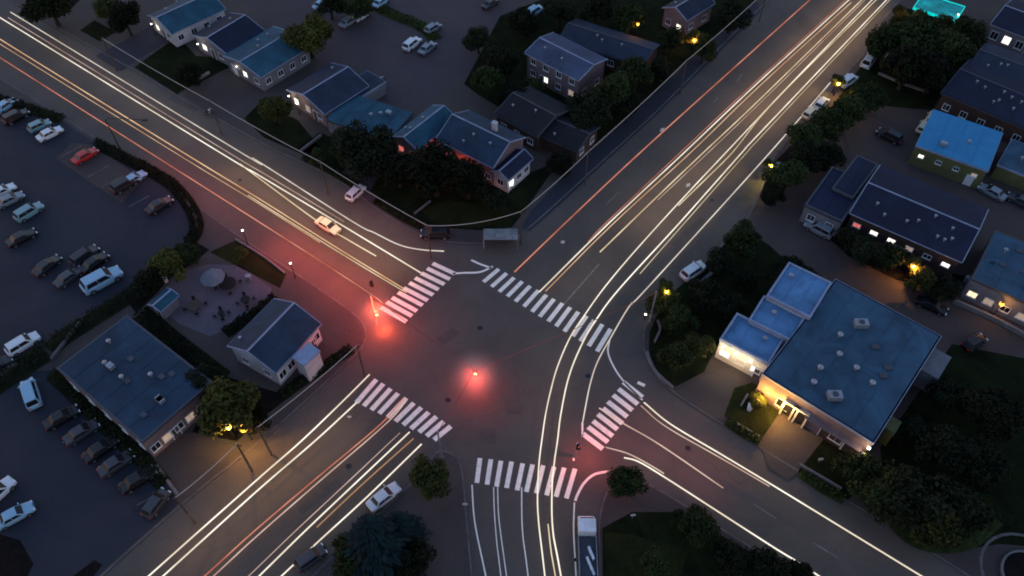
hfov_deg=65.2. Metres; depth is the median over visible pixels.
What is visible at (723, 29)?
overhead cable
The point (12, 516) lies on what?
parked car
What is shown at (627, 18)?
tree
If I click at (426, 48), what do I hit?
parked car
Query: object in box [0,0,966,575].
road
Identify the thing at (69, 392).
hedge
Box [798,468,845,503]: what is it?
hedge
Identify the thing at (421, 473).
tree
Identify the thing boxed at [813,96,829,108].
parked car
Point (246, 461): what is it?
utility pole
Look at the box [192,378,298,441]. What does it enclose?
planting bed
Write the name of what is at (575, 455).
signal pole
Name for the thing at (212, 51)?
door
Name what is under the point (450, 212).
lawn
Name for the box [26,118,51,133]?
parked car
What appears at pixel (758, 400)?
tree
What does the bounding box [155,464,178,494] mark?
wall
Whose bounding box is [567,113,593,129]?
tree
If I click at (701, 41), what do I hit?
tree
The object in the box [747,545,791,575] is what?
tree
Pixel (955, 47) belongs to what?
tree
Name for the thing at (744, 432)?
hedge
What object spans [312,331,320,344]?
window
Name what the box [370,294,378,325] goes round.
signal pole
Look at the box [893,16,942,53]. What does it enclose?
tree
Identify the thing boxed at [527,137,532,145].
window
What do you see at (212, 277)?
parasol
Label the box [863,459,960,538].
tree
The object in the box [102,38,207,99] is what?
overhead cable
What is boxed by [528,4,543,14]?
parked car
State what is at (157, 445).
window
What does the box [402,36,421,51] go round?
parked car
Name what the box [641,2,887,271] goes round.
light trail
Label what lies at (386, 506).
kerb
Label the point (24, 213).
parked car
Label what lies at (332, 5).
tree
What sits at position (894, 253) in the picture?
tree
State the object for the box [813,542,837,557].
lane line
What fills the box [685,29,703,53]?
tree
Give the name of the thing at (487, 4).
parked car
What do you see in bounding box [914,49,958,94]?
tree
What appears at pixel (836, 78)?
tree
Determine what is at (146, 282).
tree
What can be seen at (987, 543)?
kerb
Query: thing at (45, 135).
parked car
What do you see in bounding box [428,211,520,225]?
overhead cable
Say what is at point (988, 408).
tree
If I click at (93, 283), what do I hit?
parked car
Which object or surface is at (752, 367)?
window
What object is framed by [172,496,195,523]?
utility pole
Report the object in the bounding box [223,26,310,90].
house
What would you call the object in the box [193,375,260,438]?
tree
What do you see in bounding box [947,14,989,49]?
tree
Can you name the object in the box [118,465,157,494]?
parked car
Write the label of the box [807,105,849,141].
tree
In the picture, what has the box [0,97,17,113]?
parked car
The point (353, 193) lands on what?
parked car
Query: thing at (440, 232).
parked car
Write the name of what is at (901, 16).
tree
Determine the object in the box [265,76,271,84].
window
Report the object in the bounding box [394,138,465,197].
tree
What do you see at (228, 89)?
driveway
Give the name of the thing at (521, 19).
tree
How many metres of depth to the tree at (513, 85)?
144.54 m
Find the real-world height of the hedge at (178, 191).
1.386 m
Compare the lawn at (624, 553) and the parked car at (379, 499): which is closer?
the lawn at (624, 553)
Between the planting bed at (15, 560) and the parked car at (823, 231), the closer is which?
the planting bed at (15, 560)
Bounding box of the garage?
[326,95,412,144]
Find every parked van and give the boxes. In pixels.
[17,377,43,410]
[860,52,876,69]
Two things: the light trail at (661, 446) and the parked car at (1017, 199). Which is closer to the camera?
the light trail at (661, 446)
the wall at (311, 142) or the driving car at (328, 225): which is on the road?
the driving car at (328, 225)
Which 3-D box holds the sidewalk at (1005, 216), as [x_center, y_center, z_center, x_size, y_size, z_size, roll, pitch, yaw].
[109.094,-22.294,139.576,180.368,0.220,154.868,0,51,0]
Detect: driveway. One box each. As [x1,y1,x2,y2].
[97,25,168,69]
[181,67,258,118]
[343,168,377,191]
[677,367,738,420]
[751,202,1023,351]
[762,417,822,479]
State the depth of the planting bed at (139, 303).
120.54 m
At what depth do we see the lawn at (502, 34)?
162.27 m
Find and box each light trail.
[0,17,420,272]
[0,39,403,288]
[0,44,318,241]
[0,57,382,303]
[9,18,343,221]
[10,12,443,251]
[148,374,369,575]
[162,402,356,575]
[204,397,403,575]
[213,401,406,575]
[241,164,375,255]
[248,195,406,292]
[249,433,399,575]
[259,432,409,575]
[281,444,421,575]
[317,438,413,526]
[514,0,809,271]
[537,0,871,575]
[539,0,848,291]
[546,4,848,290]
[547,524,555,575]
[551,0,886,575]
[582,82,830,423]
[590,2,842,238]
[599,407,723,487]
[600,0,861,251]
[606,447,663,473]
[624,457,818,575]
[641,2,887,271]
[641,406,769,486]
[644,402,921,575]
[658,0,864,199]
[678,0,875,205]
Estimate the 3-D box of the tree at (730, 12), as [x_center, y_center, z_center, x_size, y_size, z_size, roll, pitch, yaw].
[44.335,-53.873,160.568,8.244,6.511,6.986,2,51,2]
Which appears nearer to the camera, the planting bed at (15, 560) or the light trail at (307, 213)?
the planting bed at (15, 560)
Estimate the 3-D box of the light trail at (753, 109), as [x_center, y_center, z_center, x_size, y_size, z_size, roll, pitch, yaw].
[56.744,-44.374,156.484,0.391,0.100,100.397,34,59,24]
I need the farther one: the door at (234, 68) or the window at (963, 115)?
the door at (234, 68)
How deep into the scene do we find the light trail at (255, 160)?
139.20 m
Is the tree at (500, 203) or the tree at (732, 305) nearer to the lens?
the tree at (732, 305)
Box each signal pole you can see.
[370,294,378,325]
[437,430,443,458]
[573,442,577,457]
[648,291,656,322]
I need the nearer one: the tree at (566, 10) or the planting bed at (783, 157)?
the planting bed at (783, 157)
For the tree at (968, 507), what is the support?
on the lawn at (976, 368)
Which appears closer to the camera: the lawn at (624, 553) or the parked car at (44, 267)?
the lawn at (624, 553)
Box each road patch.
[297,478,341,514]
[436,327,459,344]
[480,429,495,442]
[671,218,704,246]
[727,516,760,539]
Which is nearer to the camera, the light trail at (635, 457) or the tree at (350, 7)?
the light trail at (635, 457)
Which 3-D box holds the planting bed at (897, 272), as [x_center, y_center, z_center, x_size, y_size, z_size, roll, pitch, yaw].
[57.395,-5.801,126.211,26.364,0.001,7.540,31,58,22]
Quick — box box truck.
[577,516,597,575]
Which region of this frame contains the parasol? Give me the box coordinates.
[200,268,224,286]
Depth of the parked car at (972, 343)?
113.86 m
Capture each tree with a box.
[18,0,73,25]
[92,0,116,18]
[106,0,140,35]
[133,267,164,296]
[145,247,187,281]
[173,242,201,264]
[175,60,205,85]
[184,363,227,398]
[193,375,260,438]
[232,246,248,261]
[248,399,271,434]
[257,96,293,123]
[279,11,334,58]
[308,146,325,164]
[315,0,344,19]
[328,127,348,155]
[330,119,397,180]
[331,513,426,575]
[331,532,377,575]
[339,0,374,19]
[375,151,410,188]
[384,510,432,548]
[389,537,437,575]
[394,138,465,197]
[408,453,451,500]
[448,157,490,199]
[460,26,489,53]
[469,65,504,96]
[482,189,513,213]
[483,43,519,74]
[495,79,526,103]
[506,6,540,38]
[523,77,547,92]
[542,0,577,29]
[544,151,573,177]
[565,87,612,125]
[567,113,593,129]
[580,0,612,23]
[588,70,631,108]
[606,465,648,498]
[609,1,648,33]
[610,91,643,121]
[615,55,654,91]
[639,545,671,575]
[645,287,681,314]
[649,55,672,81]
[656,339,694,370]
[657,277,674,300]
[658,25,685,55]
[660,302,699,336]
[669,509,686,527]
[677,503,721,547]
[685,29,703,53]
[685,331,716,357]
[686,278,724,314]
[690,33,717,62]
[705,246,737,275]
[710,292,750,319]
[710,537,752,575]
[714,0,753,32]
[722,218,762,258]
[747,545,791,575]
[748,390,767,410]
[760,185,786,206]
[761,158,809,192]
[762,158,772,167]
[785,121,824,147]
[788,139,824,172]
[788,558,813,575]
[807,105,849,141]
[815,140,845,171]
[830,73,846,91]
[831,449,884,483]
[832,95,866,130]
[836,226,862,251]
[846,466,910,510]
[849,81,889,111]
[850,235,887,265]
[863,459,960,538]
[865,21,905,61]
[870,241,907,270]
[879,42,932,90]
[889,11,915,28]
[891,414,927,448]
[892,4,907,14]
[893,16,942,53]
[903,265,937,292]
[904,254,922,274]
[909,493,961,549]
[911,8,931,26]
[911,423,978,474]
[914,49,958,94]
[923,272,961,301]
[924,377,974,414]
[931,26,977,66]
[932,13,955,30]
[933,472,994,534]
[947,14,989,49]
[956,435,1014,493]
[960,385,1023,442]
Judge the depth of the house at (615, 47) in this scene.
154.41 m
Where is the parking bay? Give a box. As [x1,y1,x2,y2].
[56,142,141,202]
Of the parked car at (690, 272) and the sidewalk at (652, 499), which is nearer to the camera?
the sidewalk at (652, 499)
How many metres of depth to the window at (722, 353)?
112.00 m
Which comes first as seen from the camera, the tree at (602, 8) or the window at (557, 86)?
the window at (557, 86)
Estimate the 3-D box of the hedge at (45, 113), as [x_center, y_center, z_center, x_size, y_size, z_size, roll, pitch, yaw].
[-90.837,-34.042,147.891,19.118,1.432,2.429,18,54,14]
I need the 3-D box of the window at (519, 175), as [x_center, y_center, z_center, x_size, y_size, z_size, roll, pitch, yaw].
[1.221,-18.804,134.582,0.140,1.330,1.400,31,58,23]
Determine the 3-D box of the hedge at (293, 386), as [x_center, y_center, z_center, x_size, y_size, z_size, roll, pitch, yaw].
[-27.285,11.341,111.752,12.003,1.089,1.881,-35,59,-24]
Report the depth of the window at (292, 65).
153.75 m
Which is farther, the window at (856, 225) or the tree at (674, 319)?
the window at (856, 225)
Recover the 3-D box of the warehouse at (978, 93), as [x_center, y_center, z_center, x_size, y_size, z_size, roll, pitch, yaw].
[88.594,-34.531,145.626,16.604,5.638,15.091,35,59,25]
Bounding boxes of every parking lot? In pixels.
[0,108,188,360]
[0,370,178,575]
[243,0,515,111]
[782,110,927,197]
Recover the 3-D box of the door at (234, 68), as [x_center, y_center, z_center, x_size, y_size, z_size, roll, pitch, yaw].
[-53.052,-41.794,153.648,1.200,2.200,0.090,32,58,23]
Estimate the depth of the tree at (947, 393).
105.40 m
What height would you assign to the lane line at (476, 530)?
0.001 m
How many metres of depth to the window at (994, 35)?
158.56 m
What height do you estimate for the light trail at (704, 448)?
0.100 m
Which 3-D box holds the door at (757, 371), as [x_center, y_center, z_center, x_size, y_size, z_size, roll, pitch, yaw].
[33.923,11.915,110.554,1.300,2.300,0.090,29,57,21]
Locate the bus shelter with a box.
[483,229,517,248]
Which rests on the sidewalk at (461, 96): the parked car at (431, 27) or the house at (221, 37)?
the house at (221, 37)
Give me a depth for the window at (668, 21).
162.97 m
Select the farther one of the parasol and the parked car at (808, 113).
the parked car at (808, 113)
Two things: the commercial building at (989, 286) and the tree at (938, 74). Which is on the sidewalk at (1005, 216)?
the commercial building at (989, 286)
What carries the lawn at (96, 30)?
on the sidewalk at (461, 96)
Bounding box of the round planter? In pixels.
[1000,550,1023,575]
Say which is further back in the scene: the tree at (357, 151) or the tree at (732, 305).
the tree at (357, 151)
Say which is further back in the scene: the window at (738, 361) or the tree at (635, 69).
the tree at (635, 69)
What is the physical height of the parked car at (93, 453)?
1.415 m
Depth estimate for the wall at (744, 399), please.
108.90 m
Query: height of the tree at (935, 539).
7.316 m
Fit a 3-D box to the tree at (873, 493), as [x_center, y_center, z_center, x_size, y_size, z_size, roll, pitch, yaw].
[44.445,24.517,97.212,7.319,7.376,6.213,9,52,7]
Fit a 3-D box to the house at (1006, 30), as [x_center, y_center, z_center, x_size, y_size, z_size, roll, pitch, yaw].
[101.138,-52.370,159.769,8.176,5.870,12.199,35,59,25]
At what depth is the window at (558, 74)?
147.72 m
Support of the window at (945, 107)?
in the warehouse at (978, 93)
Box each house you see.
[147,0,225,46]
[192,13,264,65]
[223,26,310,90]
[227,298,323,384]
[286,63,386,126]
[393,105,533,192]
[494,86,569,151]
[524,32,607,100]
[540,114,600,162]
[560,18,659,71]
[662,0,715,34]
[986,0,1023,54]
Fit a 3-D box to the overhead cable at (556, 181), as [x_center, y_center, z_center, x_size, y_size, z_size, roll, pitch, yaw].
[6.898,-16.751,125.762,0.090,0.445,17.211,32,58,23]
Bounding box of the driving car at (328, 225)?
[314,216,340,235]
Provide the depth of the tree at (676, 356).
109.18 m
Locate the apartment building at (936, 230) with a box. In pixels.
[799,155,988,276]
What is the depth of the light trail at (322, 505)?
99.21 m
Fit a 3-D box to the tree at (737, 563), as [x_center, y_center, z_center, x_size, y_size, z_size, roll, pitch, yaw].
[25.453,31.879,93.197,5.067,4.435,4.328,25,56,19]
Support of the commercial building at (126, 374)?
on the sidewalk at (186, 458)
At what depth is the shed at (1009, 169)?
134.95 m
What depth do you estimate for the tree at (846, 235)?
123.35 m
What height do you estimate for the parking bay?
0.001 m
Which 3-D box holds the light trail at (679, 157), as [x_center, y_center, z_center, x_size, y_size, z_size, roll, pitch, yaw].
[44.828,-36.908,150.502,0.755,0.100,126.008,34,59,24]
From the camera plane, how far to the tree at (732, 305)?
115.04 m
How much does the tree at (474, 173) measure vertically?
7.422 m
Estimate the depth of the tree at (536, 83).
147.20 m
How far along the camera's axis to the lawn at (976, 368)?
106.66 m
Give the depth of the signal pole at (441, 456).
101.55 m
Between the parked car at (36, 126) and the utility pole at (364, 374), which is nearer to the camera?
the utility pole at (364, 374)
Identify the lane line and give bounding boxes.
[455,266,492,273]
[471,260,491,268]
[471,485,485,575]
[493,487,500,575]
[497,487,506,575]
[521,487,528,575]
[564,264,599,303]
[573,502,576,575]
[574,471,606,500]
[607,341,642,399]
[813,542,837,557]
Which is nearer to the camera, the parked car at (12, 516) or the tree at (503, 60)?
the parked car at (12, 516)
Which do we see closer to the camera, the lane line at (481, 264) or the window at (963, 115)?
the lane line at (481, 264)
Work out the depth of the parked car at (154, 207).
131.03 m
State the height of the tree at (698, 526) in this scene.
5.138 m
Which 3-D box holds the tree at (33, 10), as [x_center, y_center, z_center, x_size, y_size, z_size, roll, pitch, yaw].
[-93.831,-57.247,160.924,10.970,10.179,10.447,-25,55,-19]
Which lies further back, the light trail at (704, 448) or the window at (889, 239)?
the window at (889, 239)
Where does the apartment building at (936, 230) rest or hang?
on the sidewalk at (1005, 216)
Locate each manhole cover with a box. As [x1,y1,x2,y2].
[345,463,351,469]
[445,397,450,402]
[685,445,691,450]
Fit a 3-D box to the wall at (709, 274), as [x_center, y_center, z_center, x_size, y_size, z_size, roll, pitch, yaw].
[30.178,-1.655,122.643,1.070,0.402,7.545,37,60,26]
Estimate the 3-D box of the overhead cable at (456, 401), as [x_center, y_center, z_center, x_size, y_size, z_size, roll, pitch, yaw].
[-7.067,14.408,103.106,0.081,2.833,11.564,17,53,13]
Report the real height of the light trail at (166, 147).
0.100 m
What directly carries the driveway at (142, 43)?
on the sidewalk at (461, 96)
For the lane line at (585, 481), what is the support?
on the road
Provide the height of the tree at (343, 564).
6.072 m
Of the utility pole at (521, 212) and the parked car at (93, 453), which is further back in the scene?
the utility pole at (521, 212)
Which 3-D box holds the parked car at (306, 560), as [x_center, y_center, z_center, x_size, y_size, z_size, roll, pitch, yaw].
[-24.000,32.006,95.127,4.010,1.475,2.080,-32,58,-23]
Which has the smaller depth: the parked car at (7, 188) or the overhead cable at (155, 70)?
the parked car at (7, 188)
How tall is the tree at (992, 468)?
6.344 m
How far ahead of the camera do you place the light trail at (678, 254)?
124.55 m
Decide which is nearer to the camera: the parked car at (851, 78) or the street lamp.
the street lamp
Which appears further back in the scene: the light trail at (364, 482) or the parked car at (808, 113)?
the parked car at (808, 113)
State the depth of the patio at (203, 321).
120.54 m
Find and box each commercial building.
[56,315,210,456]
[715,262,951,458]
[960,230,1023,325]
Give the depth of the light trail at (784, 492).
100.30 m
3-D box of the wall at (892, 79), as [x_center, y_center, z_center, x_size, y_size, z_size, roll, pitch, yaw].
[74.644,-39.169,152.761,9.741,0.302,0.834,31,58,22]
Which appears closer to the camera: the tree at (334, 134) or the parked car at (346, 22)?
the tree at (334, 134)
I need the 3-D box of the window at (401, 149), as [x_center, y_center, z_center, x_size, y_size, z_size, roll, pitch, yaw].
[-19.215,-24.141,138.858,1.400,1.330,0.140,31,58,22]
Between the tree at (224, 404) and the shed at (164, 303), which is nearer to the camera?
the tree at (224, 404)
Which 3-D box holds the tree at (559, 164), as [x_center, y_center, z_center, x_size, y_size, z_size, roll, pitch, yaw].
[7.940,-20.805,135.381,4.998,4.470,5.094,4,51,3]
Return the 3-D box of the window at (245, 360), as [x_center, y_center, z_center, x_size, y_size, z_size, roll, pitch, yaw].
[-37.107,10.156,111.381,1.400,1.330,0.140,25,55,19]
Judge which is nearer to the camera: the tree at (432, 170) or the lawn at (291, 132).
the tree at (432, 170)
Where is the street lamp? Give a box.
[105,118,147,147]
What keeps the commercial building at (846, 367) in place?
on the sidewalk at (1005, 216)
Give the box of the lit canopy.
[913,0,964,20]
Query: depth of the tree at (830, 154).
134.33 m
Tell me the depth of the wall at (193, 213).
130.82 m
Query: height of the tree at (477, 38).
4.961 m
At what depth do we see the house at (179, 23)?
160.49 m
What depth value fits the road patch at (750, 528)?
98.10 m
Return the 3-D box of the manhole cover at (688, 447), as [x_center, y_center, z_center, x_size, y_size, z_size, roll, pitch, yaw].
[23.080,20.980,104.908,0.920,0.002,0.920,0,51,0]
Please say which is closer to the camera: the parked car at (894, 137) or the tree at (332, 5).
the parked car at (894, 137)
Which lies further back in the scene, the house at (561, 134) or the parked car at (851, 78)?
the parked car at (851, 78)
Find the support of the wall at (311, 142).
on the lawn at (291, 132)
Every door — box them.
[169,425,181,439]
[210,48,216,58]
[232,65,238,75]
[309,337,317,346]
[312,109,318,121]
[539,74,543,83]
[751,368,763,380]
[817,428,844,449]
[839,443,862,458]
[962,174,974,186]
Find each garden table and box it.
[188,300,200,309]
[217,310,224,317]
[219,277,235,289]
[240,296,249,303]
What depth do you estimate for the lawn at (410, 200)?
133.68 m
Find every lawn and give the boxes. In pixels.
[80,20,114,40]
[135,42,228,93]
[211,240,285,287]
[244,104,318,154]
[297,132,344,171]
[370,166,552,229]
[421,200,511,227]
[464,0,754,147]
[602,512,756,575]
[604,532,687,575]
[649,240,780,386]
[724,383,778,437]
[798,439,886,499]
[834,9,979,109]
[880,344,1023,547]
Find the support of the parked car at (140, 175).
on the parking bay
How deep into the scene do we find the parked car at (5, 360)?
112.36 m
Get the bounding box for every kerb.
[0,78,365,575]
[10,0,767,243]
[312,450,472,575]
[598,483,759,575]
[642,0,969,575]
[980,532,1023,575]
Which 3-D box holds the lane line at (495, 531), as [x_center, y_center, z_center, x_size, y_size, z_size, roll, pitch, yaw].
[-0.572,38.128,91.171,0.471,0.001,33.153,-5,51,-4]
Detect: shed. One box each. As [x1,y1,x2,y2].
[147,287,179,318]
[990,139,1023,190]
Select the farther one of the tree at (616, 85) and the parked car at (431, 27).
the parked car at (431, 27)
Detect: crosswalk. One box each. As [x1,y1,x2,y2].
[354,378,451,440]
[380,262,455,322]
[475,458,576,498]
[482,268,611,351]
[581,381,643,449]
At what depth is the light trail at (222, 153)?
139.07 m
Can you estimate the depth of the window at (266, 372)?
110.18 m
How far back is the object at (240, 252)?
123.44 m
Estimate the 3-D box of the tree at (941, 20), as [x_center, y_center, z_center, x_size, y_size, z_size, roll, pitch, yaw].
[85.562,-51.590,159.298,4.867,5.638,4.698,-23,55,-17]
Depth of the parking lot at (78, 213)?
129.13 m
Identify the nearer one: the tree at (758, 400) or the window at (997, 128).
the tree at (758, 400)
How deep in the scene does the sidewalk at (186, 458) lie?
113.34 m
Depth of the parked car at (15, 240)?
126.57 m
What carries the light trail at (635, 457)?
on the road
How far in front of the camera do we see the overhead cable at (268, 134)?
132.94 m
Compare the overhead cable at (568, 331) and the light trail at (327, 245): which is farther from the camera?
the light trail at (327, 245)
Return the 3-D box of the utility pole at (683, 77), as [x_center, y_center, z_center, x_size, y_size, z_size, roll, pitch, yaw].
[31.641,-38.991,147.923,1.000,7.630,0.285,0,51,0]
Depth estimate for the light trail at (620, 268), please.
121.42 m
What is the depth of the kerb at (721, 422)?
110.65 m
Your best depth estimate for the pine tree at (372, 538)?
89.16 m
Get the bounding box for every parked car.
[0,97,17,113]
[0,182,17,196]
[0,190,25,209]
[0,355,13,369]
[0,475,16,500]
[0,500,36,530]
[1,108,29,125]
[3,331,40,356]
[5,228,37,247]
[12,201,44,222]
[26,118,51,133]
[31,254,62,277]
[35,125,63,142]
[42,404,80,431]
[52,265,82,288]
[62,419,100,446]
[68,244,100,266]
[70,147,98,164]
[78,251,109,273]
[79,265,123,295]
[81,436,119,463]
[96,448,134,478]
[109,176,139,194]
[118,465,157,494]
[126,170,147,188]
[140,487,170,519]
[144,195,173,215]
[292,543,327,572]
[311,0,325,9]
[338,15,356,28]
[344,184,366,201]
[352,12,371,22]
[365,481,401,512]
[372,0,389,8]
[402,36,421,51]
[417,41,436,55]
[420,226,449,240]
[423,22,441,33]
[481,0,499,9]
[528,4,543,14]
[679,260,705,281]
[801,106,817,120]
[804,221,834,239]
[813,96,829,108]
[840,73,858,88]
[875,127,903,144]
[915,120,926,134]
[915,294,948,315]
[960,333,987,351]
[977,183,1007,201]
[1006,191,1023,207]
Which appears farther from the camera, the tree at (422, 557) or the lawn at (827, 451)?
the lawn at (827, 451)
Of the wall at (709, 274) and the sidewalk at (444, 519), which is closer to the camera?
the sidewalk at (444, 519)
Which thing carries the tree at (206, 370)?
on the sidewalk at (186, 458)
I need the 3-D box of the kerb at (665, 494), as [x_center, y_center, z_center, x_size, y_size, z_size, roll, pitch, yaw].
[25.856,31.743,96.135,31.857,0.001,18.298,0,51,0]
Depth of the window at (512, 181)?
133.58 m
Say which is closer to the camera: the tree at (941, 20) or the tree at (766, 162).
the tree at (766, 162)
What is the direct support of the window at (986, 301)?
in the commercial building at (989, 286)
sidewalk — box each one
[0,79,364,575]
[12,0,766,243]
[314,452,470,575]
[520,1,759,229]
[600,484,756,575]
[644,0,1023,575]
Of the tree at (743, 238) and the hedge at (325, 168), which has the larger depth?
the hedge at (325, 168)
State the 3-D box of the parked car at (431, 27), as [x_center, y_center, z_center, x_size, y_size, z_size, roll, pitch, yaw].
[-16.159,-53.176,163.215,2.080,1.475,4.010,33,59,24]
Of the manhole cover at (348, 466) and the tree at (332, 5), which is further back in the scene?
the tree at (332, 5)
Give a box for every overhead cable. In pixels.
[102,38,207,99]
[176,445,235,496]
[210,101,318,160]
[258,346,355,426]
[321,162,426,225]
[372,296,473,369]
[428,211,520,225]
[438,371,474,430]
[476,292,655,369]
[522,152,587,210]
[589,61,685,150]
[689,0,755,58]
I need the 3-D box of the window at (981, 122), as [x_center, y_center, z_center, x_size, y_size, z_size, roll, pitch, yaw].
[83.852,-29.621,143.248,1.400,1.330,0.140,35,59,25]
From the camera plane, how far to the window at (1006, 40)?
157.59 m
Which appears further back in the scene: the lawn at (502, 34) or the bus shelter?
the lawn at (502, 34)
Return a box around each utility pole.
[100,39,117,71]
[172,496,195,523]
[207,100,221,134]
[233,443,252,471]
[254,426,272,455]
[319,160,328,194]
[353,344,365,376]
[427,225,431,258]
[519,210,524,243]
[584,151,590,185]
[679,60,688,93]
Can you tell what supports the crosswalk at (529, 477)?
on the road
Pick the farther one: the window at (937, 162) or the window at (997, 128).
the window at (997, 128)
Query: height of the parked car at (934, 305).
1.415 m
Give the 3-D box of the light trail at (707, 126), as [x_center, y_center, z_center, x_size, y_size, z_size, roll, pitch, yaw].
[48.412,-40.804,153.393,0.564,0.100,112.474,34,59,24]
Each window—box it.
[150,440,162,453]
[162,431,174,443]
[173,420,185,433]
[178,33,184,41]
[185,411,196,423]
[190,27,197,34]
[241,356,250,365]
[263,369,271,377]
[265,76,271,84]
[277,69,284,77]
[278,368,287,380]
[287,359,295,371]
[289,62,295,70]
[301,54,306,62]
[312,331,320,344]
[398,144,404,153]
[485,172,490,179]
[497,178,503,186]
[509,178,514,187]
[517,171,521,180]
[524,165,528,174]
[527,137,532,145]
[530,58,535,65]
[530,69,535,77]
[543,64,548,72]
[555,70,561,78]
[555,82,560,90]
[569,77,574,85]
[607,59,613,66]
[665,18,670,25]
[718,349,729,359]
[734,357,745,367]
[749,365,760,375]
[774,397,785,411]
[806,213,814,222]
[851,222,860,229]
[868,229,878,236]
[886,237,895,243]
[903,245,913,252]
[921,253,932,260]
[934,160,941,165]
[940,261,950,268]
[941,103,950,111]
[958,110,967,119]
[965,290,978,299]
[976,118,984,125]
[981,297,994,306]
[989,30,999,40]
[994,126,1002,131]
[998,305,1010,314]
[1000,35,1011,45]
[1010,134,1020,140]
[1013,40,1023,50]
[1014,312,1023,321]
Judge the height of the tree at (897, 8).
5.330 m
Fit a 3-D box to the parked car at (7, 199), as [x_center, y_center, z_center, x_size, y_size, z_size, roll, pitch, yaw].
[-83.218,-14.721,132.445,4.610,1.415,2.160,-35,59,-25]
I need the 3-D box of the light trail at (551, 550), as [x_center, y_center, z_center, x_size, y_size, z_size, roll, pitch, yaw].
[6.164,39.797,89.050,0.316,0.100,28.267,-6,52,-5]
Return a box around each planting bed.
[0,535,32,575]
[56,0,79,15]
[74,560,101,575]
[130,243,208,310]
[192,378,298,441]
[760,106,832,199]
[801,212,965,285]
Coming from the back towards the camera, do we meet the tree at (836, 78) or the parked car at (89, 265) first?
the tree at (836, 78)
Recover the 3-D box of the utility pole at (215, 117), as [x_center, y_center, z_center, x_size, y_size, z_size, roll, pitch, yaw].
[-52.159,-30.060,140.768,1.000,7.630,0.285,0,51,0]
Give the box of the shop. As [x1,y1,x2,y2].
[907,109,1002,188]
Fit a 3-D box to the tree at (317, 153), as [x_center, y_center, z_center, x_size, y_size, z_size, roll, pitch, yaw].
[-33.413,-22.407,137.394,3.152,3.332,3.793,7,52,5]
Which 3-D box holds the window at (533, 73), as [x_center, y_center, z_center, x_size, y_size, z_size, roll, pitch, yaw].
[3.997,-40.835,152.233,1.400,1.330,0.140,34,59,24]
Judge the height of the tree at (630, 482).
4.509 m
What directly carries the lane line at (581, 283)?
on the road
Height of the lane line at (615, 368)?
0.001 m
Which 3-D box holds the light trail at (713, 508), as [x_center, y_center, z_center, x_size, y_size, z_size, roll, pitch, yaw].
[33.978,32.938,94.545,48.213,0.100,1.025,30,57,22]
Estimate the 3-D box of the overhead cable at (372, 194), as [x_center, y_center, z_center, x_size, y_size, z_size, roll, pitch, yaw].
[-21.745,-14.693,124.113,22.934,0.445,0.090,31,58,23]
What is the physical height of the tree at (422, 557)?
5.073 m
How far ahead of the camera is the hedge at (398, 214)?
130.77 m
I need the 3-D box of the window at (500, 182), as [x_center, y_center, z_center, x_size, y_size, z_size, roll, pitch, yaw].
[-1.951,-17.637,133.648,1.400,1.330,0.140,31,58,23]
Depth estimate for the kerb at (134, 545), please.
112.08 m
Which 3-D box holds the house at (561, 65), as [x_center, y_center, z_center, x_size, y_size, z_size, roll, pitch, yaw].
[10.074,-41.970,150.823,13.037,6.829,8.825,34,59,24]
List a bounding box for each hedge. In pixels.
[0,93,65,123]
[0,343,50,393]
[42,267,179,351]
[46,367,170,489]
[91,137,203,244]
[132,306,229,383]
[220,292,276,337]
[278,343,354,398]
[301,153,364,187]
[370,0,441,41]
[373,196,426,230]
[724,416,761,445]
[763,255,820,282]
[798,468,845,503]
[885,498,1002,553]
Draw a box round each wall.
[0,363,17,376]
[50,316,83,359]
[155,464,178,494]
[184,199,197,227]
[198,71,209,79]
[235,238,284,273]
[300,133,321,151]
[414,200,430,213]
[646,351,673,387]
[654,319,660,342]
[700,266,724,281]
[740,393,748,406]
[798,463,841,489]
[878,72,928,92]
[952,299,1023,337]
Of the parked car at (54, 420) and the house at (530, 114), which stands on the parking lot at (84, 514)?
the parked car at (54, 420)
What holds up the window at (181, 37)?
in the house at (179, 23)
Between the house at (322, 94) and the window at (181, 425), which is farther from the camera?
the house at (322, 94)
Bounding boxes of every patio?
[165,264,271,335]
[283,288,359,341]
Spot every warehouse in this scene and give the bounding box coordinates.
[935,56,1023,143]
[972,42,1023,80]
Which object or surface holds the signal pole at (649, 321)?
on the road
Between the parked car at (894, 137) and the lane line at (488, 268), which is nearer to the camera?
the lane line at (488, 268)
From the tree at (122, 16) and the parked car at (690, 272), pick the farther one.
the tree at (122, 16)

